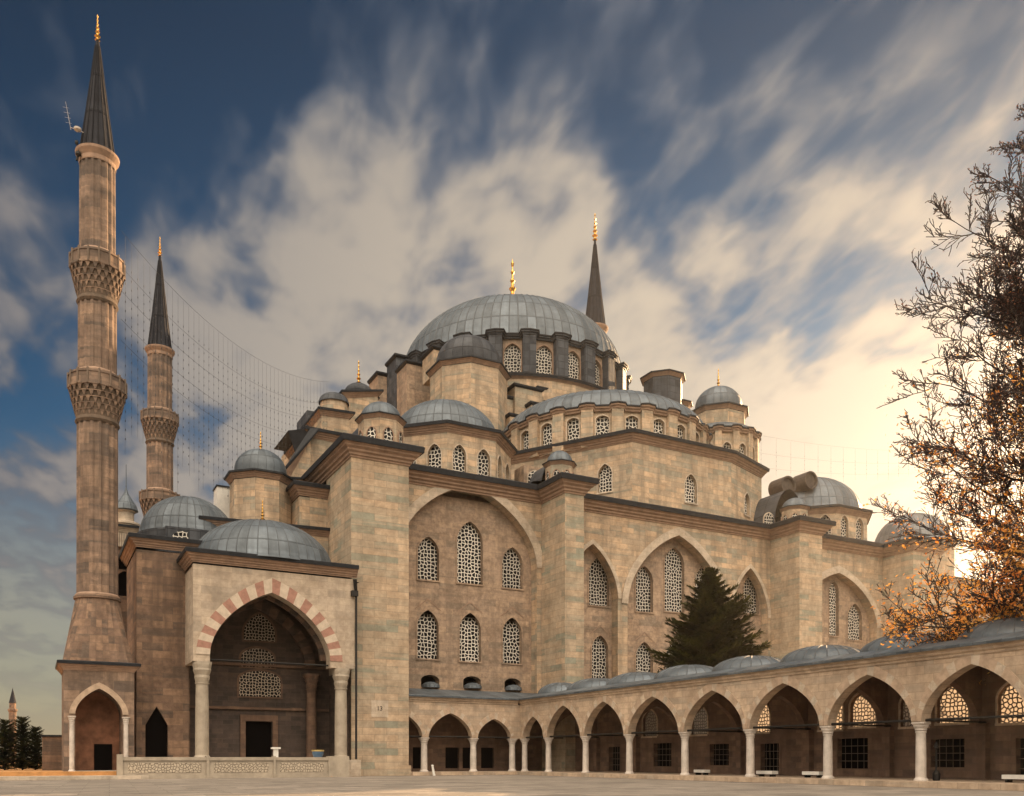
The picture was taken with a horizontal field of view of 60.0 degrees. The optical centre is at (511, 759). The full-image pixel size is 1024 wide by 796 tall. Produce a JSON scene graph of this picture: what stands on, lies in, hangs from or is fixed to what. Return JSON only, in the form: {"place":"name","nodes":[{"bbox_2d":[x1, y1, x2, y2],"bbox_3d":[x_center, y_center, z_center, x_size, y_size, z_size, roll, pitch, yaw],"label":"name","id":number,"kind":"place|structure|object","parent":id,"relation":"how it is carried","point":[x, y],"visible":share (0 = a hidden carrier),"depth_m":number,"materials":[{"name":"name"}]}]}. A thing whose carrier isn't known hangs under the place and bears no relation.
{"place":"outdoors","nodes":[
{"label":"outdoors","id":0,"kind":"place"},
{"bbox_2d":[41,735,61,769],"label":"boundary wall","id":1,"kind":"structure","parent":0,"point":[51,752],"depth_m":78.12,"materials":[{"name":"brown stone"}]},
{"bbox_2d":[0,765,115,775],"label":"terrace","id":2,"kind":"structure","parent":0,"point":[24,772],"depth_m":70.73,"materials":[{"name":"stone"}]},
{"bbox_2d":[8,688,17,760],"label":"minaret","id":3,"kind":"object","parent":2,"relation":"on","point":[12,710],"visible":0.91,"depth_m":286.88,"materials":[{"name":"beige stone"}]},
{"bbox_2d":[0,718,34,769],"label":"conifer","id":4,"kind":"object","parent":2,"relation":"on","point":[6,735],"visible":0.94,"depth_m":79.57,"materials":[{"name":"green plant"}]},
{"bbox_2d":[3,716,41,769],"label":"conifer","id":5,"kind":"object","parent":2,"relation":"on","point":[23,739],"visible":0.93,"depth_m":80.21,"materials":[{"name":"green plant"}]},
{"bbox_2d":[16,725,42,769],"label":"conifer","id":6,"kind":"object","parent":2,"relation":"on","point":[37,740],"visible":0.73,"depth_m":80.65,"materials":[{"name":"green plant"}]},
{"bbox_2d":[55,14,140,770],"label":"minaret","id":7,"kind":"object","parent":2,"relation":"on","point":[96,667],"visible":0.98,"depth_m":74.02,"materials":[{"name":"stone"}]},
{"bbox_2d":[0,775,1023,795],"bbox_3d":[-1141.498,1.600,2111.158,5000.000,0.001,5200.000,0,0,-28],"label":"ground","id":8,"kind":"structure","parent":0,"point":[487,785],"depth_m":48.57,"materials":[{"name":"beige stone"}]},
{"bbox_2d":[0,775,148,780],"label":"kerb","id":9,"kind":"structure","parent":8,"relation":"on","point":[92,777],"depth_m":68.40,"materials":[{"name":"stone"}]},
{"bbox_2d":[139,237,179,516],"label":"minaret","id":10,"kind":"object","parent":8,"relation":"on","point":[159,488],"visible":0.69,"depth_m":112.96,"materials":[{"name":"stone"}]},
{"bbox_2d":[118,471,229,756],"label":"courtyard wing","id":11,"kind":"structure","parent":8,"relation":"on","point":[151,583],"depth_m":79.17,"materials":[{"name":"beige stone"}]},
{"bbox_2d":[145,708,166,756],"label":"door","id":12,"kind":"structure","parent":11,"relation":"in","point":[155,727],"depth_m":79.01,"materials":[{"name":"black wood"}]},
{"bbox_2d":[172,531,187,538],"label":"dormer window","id":13,"kind":"structure","parent":11,"relation":"in","point":[181,534],"depth_m":82.58,"materials":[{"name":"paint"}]},
{"bbox_2d":[116,754,348,778],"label":"marble parapet","id":14,"kind":"structure","parent":8,"relation":"on","point":[221,767],"depth_m":75.20,"materials":[{"name":"beige stone"}]},
{"bbox_2d":[349,760,360,776],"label":"porch platform","id":15,"kind":"structure","parent":8,"relation":"on","point":[354,768],"depth_m":80.93,"materials":[{"name":"stone"}]},
{"bbox_2d":[176,500,358,759],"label":"entrance porch","id":16,"kind":"object","parent":15,"relation":"on","point":[270,633],"visible":0.96,"depth_m":82.23,"materials":[{"name":"stone"}]},
{"bbox_2d":[239,646,275,669],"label":"window","id":17,"kind":"structure","parent":16,"relation":"in","point":[254,653],"depth_m":86.14,"materials":[{"name":"beige stone"}]},
{"bbox_2d":[246,722,270,756],"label":"door","id":18,"kind":"structure","parent":16,"relation":"in","point":[258,734],"depth_m":86.71,"materials":[{"name":"black wood"}]},
{"bbox_2d":[242,612,276,642],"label":"window","id":19,"kind":"structure","parent":16,"relation":"in","point":[258,627],"depth_m":86.25,"materials":[{"name":"beige stone"}]},
{"bbox_2d":[237,669,282,698],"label":"window","id":20,"kind":"structure","parent":16,"relation":"in","point":[253,683],"depth_m":86.25,"materials":[{"name":"beige stone"}]},
{"bbox_2d":[271,747,280,756],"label":"pedestal","id":21,"kind":"object","parent":15,"relation":"on","point":[275,751],"visible":0.52,"depth_m":77.98,"materials":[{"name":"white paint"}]},
{"bbox_2d":[312,750,323,756],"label":"planter","id":22,"kind":"object","parent":15,"relation":"on","point":[317,753],"visible":0.82,"depth_m":80.11,"materials":[{"name":"blue ceramic"}]},
{"bbox_2d":[198,259,953,775],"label":"mosque","id":23,"kind":"structure","parent":8,"relation":"on","point":[512,493],"depth_m":105.36,"materials":[{"name":"stone"}]},
{"bbox_2d":[121,233,327,488],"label":"string lights","id":24,"kind":"object","parent":23,"relation":"hanging from","point":[213,385],"visible":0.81,"depth_m":89.83,"materials":[{"name":"metal"}]},
{"bbox_2d":[416,609,439,660],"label":"window","id":25,"kind":"structure","parent":23,"relation":"in","point":[426,628],"depth_m":94.68,"materials":[{"name":"paint"}]},
{"bbox_2d":[416,535,440,581],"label":"window","id":26,"kind":"structure","parent":23,"relation":"in","point":[426,552],"depth_m":94.68,"materials":[{"name":"paint"}]},
{"bbox_2d":[426,443,441,467],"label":"window","id":27,"kind":"structure","parent":23,"relation":"in","point":[435,455],"depth_m":96.41,"materials":[{"name":"stone"}]},
{"bbox_2d":[452,443,466,471],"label":"window","id":28,"kind":"structure","parent":23,"relation":"in","point":[458,460],"depth_m":96.71,"materials":[{"name":"stone"}]},
{"bbox_2d":[458,611,481,663],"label":"window","id":29,"kind":"structure","parent":23,"relation":"in","point":[468,630],"depth_m":97.04,"materials":[{"name":"paint"}]},
{"bbox_2d":[456,520,483,585],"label":"window","id":30,"kind":"structure","parent":23,"relation":"in","point":[468,545],"depth_m":97.04,"materials":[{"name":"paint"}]},
{"bbox_2d":[476,448,490,476],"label":"window","id":31,"kind":"structure","parent":23,"relation":"in","point":[481,459],"depth_m":98.12,"materials":[{"name":"stone"}]},
{"bbox_2d":[497,455,502,478],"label":"window","id":32,"kind":"structure","parent":23,"relation":"in","point":[499,455],"depth_m":99.82,"materials":[{"name":"stone"}]},
{"bbox_2d":[505,463,509,479],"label":"window","id":33,"kind":"structure","parent":23,"relation":"in","point":[506,463],"depth_m":102.67,"materials":[{"name":"stone"}]},
{"bbox_2d":[501,616,522,664],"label":"window","id":34,"kind":"structure","parent":23,"relation":"in","point":[509,631],"depth_m":99.54,"materials":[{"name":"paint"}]},
{"bbox_2d":[501,546,523,590],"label":"window","id":35,"kind":"structure","parent":23,"relation":"in","point":[510,562],"depth_m":99.54,"materials":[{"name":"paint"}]},
{"bbox_2d":[503,342,521,371],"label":"window","id":36,"kind":"structure","parent":23,"relation":"in","point":[512,356],"depth_m":128.22,"materials":[{"name":"stone"}]},
{"bbox_2d":[520,429,528,449],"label":"window","id":37,"kind":"structure","parent":23,"relation":"in","point":[526,437],"depth_m":116.37,"materials":[{"name":"stone"}]},
{"bbox_2d":[527,470,542,482],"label":"window","id":38,"kind":"structure","parent":23,"relation":"in","point":[532,472],"depth_m":101.73,"materials":[{"name":"stone"}]},
{"bbox_2d":[536,344,552,374],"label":"window","id":39,"kind":"structure","parent":23,"relation":"in","point":[543,356],"depth_m":128.75,"materials":[{"name":"stone"}]},
{"bbox_2d":[540,422,551,445],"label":"window","id":40,"kind":"structure","parent":23,"relation":"in","point":[547,431],"depth_m":113.79,"materials":[{"name":"stone"}]},
{"bbox_2d":[566,417,580,440],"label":"window","id":41,"kind":"structure","parent":23,"relation":"in","point":[574,426],"depth_m":111.94,"materials":[{"name":"stone"}]},
{"bbox_2d":[569,350,580,379],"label":"window","id":42,"kind":"structure","parent":23,"relation":"in","point":[573,361],"depth_m":130.71,"materials":[{"name":"stone"}]},
{"bbox_2d":[595,358,601,386],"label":"window","id":43,"kind":"structure","parent":23,"relation":"in","point":[596,366],"depth_m":133.75,"materials":[{"name":"stone"}]},
{"bbox_2d":[588,557,610,607],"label":"window","id":44,"kind":"structure","parent":23,"relation":"in","point":[597,578],"depth_m":105.08,"materials":[{"name":"paint"}]},
{"bbox_2d":[591,634,609,678],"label":"window","id":45,"kind":"structure","parent":23,"relation":"in","point":[598,649],"depth_m":105.16,"materials":[{"name":"paint"}]},
{"bbox_2d":[595,414,609,434],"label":"window","id":46,"kind":"structure","parent":23,"relation":"in","point":[602,424],"depth_m":111.15,"materials":[{"name":"stone"}]},
{"bbox_2d":[596,463,612,493],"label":"window","id":47,"kind":"structure","parent":23,"relation":"in","point":[606,474],"depth_m":110.10,"materials":[{"name":"stone"}]},
{"bbox_2d":[625,414,639,428],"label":"window","id":48,"kind":"structure","parent":23,"relation":"in","point":[630,422],"depth_m":111.23,"materials":[{"name":"stone"}]},
{"bbox_2d":[635,641,653,672],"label":"window","id":49,"kind":"structure","parent":23,"relation":"in","point":[642,657],"depth_m":108.23,"materials":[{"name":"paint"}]},
{"bbox_2d":[635,565,653,613],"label":"window","id":50,"kind":"structure","parent":23,"relation":"in","point":[642,579],"depth_m":108.23,"materials":[{"name":"paint"}]},
{"bbox_2d":[653,418,665,434],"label":"window","id":51,"kind":"structure","parent":23,"relation":"in","point":[657,425],"depth_m":112.27,"materials":[{"name":"stone"}]},
{"bbox_2d":[663,546,685,613],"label":"window","id":52,"kind":"structure","parent":23,"relation":"in","point":[672,567],"depth_m":110.42,"materials":[{"name":"stone"}]},
{"bbox_2d":[678,423,685,438],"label":"window","id":53,"kind":"structure","parent":23,"relation":"in","point":[680,432],"depth_m":114.34,"materials":[{"name":"stone"}]},
{"bbox_2d":[684,473,697,504],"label":"window","id":54,"kind":"structure","parent":23,"relation":"in","point":[688,483],"depth_m":112.63,"materials":[{"name":"stone"}]},
{"bbox_2d":[694,566,703,594],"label":"window","id":55,"kind":"structure","parent":23,"relation":"in","point":[698,574],"depth_m":112.38,"materials":[{"name":"paint"}]},
{"bbox_2d":[722,441,732,448],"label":"window","id":56,"kind":"structure","parent":23,"relation":"in","point":[724,445],"depth_m":124.51,"materials":[{"name":"stone"}]},
{"bbox_2d":[740,442,746,455],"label":"window","id":57,"kind":"structure","parent":23,"relation":"in","point":[741,447],"depth_m":125.00,"materials":[{"name":"stone"}]},
{"bbox_2d":[744,492,750,517],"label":"window","id":58,"kind":"structure","parent":23,"relation":"in","point":[745,502],"depth_m":119.37,"materials":[{"name":"stone"}]},
{"bbox_2d":[742,576,759,615],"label":"window","id":59,"kind":"structure","parent":23,"relation":"in","point":[748,588],"depth_m":116.54,"materials":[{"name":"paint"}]},
{"bbox_2d":[763,512,774,523],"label":"window","id":60,"kind":"structure","parent":23,"relation":"in","point":[769,516],"depth_m":116.51,"materials":[{"name":"stone"}]},
{"bbox_2d":[820,514,831,533],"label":"window","id":61,"kind":"structure","parent":23,"relation":"in","point":[822,517],"depth_m":124.21,"materials":[{"name":"stone"}]},
{"bbox_2d":[828,580,839,636],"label":"window","id":62,"kind":"structure","parent":23,"relation":"in","point":[831,589],"depth_m":123.67,"materials":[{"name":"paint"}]},
{"bbox_2d":[840,514,848,536],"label":"window","id":63,"kind":"structure","parent":23,"relation":"in","point":[842,521],"depth_m":124.67,"materials":[{"name":"stone"}]},
{"bbox_2d":[763,436,940,479],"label":"string lights","id":64,"kind":"object","parent":23,"relation":"hanging from","point":[866,462],"visible":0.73,"depth_m":186.70,"materials":[{"name":"metal"}]},
{"bbox_2d":[847,602,862,641],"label":"window","id":65,"kind":"structure","parent":23,"relation":"in","point":[852,614],"depth_m":125.71,"materials":[{"name":"paint"}]},
{"bbox_2d":[855,517,863,539],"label":"window","id":66,"kind":"structure","parent":23,"relation":"in","point":[857,525],"depth_m":126.11,"materials":[{"name":"stone"}]},
{"bbox_2d":[586,214,607,332],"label":"minaret","id":67,"kind":"object","parent":8,"relation":"on","point":[595,310],"visible":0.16,"depth_m":204.73,"materials":[{"name":"metal"}]},
{"bbox_2d":[643,567,775,672],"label":"conifer","id":68,"kind":"object","parent":8,"relation":"on","point":[706,634],"visible":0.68,"depth_m":80.93,"materials":[{"name":"green plant"}]},
{"bbox_2d":[411,771,1023,790],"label":"arcade platform","id":69,"kind":"structure","parent":8,"relation":"on","point":[1016,785],"depth_m":59.77,"materials":[{"name":"stone"}]},
{"bbox_2d":[409,688,541,771],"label":"arcade","id":70,"kind":"object","parent":69,"relation":"on","point":[463,730],"visible":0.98,"depth_m":92.81,"materials":[{"name":"stone"}]},
{"bbox_2d":[694,770,709,774],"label":"white bench","id":71,"kind":"object","parent":69,"relation":"on","point":[699,772],"visible":0.97,"depth_m":71.14,"materials":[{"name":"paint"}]},
{"bbox_2d":[756,771,777,776],"bbox_3d":[18.543,1.050,64.524,0.600,0.420,1.600,0,0,-28],"label":"white bench","id":72,"kind":"object","parent":69,"relation":"on","point":[771,773],"visible":1,"depth_m":64.08,"materials":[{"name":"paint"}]},
{"bbox_2d":[518,617,1023,780],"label":"arcade","id":73,"kind":"object","parent":69,"relation":"on","point":[875,708],"visible":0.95,"depth_m":62.55,"materials":[{"name":"stone"}]},
{"bbox_2d":[641,709,657,737],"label":"window","id":74,"kind":"structure","parent":73,"relation":"in","point":[651,723],"depth_m":84.35,"materials":[{"name":"stone"}]},
{"bbox_2d":[689,707,708,736],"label":"window","id":75,"kind":"structure","parent":73,"relation":"in","point":[701,720],"depth_m":77.94,"materials":[{"name":"stone"}]},
{"bbox_2d":[756,704,770,733],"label":"window","id":76,"kind":"structure","parent":73,"relation":"in","point":[765,717],"depth_m":71.24,"materials":[{"name":"stone"}]},
{"bbox_2d":[817,704,843,731],"bbox_3d":[23.456,-3.427,65.076,0.430,2.814,2.440,0,0,-28],"label":"window","id":77,"kind":"structure","parent":73,"relation":"in","point":[840,718],"depth_m":64.63,"materials":[{"name":"stone"}]},
{"bbox_2d":[848,692,876,728],"bbox_3d":[24.803,-3.522,62.586,0.430,2.724,2.440,0,0,-28],"label":"window","id":78,"kind":"structure","parent":73,"relation":"in","point":[863,711],"depth_m":62.92,"materials":[{"name":"stone"}]},
{"bbox_2d":[898,697,930,728],"bbox_3d":[26.793,-3.427,58.904,0.430,2.814,2.440,0,0,-28],"label":"window","id":79,"kind":"structure","parent":73,"relation":"in","point":[906,714],"depth_m":59.82,"materials":[{"name":"stone"}]},
{"bbox_2d":[934,685,969,725],"bbox_3d":[28.098,-3.522,56.491,0.430,2.724,2.440,0,0,-28],"label":"window","id":80,"kind":"structure","parent":73,"relation":"in","point":[952,704],"depth_m":56.77,"materials":[{"name":"stone"}]},
{"bbox_2d":[995,682,1023,725],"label":"window","id":81,"kind":"structure","parent":73,"relation":"in","point":[1012,703],"depth_m":53.40,"materials":[{"name":"stone"}]},
{"bbox_2d":[802,771,822,777],"bbox_3d":[20.703,1.050,60.949,0.600,0.420,1.500,0,0,-28],"label":"white bench","id":82,"kind":"object","parent":69,"relation":"on","point":[806,774],"visible":0.87,"depth_m":60.83,"materials":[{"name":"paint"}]},
{"bbox_2d":[932,742,939,780],"bbox_3d":[24.860,0.105,51.999,0.440,2.310,0.440,0,0,-28],"label":"floor lamp","id":83,"kind":"object","parent":69,"relation":"on","point":[936,775],"visible":1,"depth_m":51.92,"materials":[{"name":"metal"}]},
{"bbox_2d":[1002,775,1023,781],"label":"white bench","id":84,"kind":"object","parent":69,"relation":"on","point":[1008,778],"visible":1,"depth_m":47.98,"materials":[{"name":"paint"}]},
{"bbox_2d":[861,103,1023,683],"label":"autumn tree","id":85,"kind":"object","parent":8,"relation":"on","point":[1009,308],"visible":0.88,"depth_m":51.80,"materials":[{"name":"orange plant"}]},
{"bbox_2d":[0,0,1023,757],"label":"sky","id":86,"kind":"structure","parent":0,"point":[320,182],"materials":[{"name":"blue"}]},
{"bbox_2d":[875,513,1019,633],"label":"domed hall","id":87,"kind":"structure","parent":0,"point":[885,533],"depth_m":147.38,"materials":[{"name":"stone"}]},
{"bbox_2d":[946,603,963,634],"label":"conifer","id":88,"kind":"object","parent":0,"point":[956,616],"visible":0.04,"depth_m":68.50,"materials":[{"name":"green plant"}]}
]}

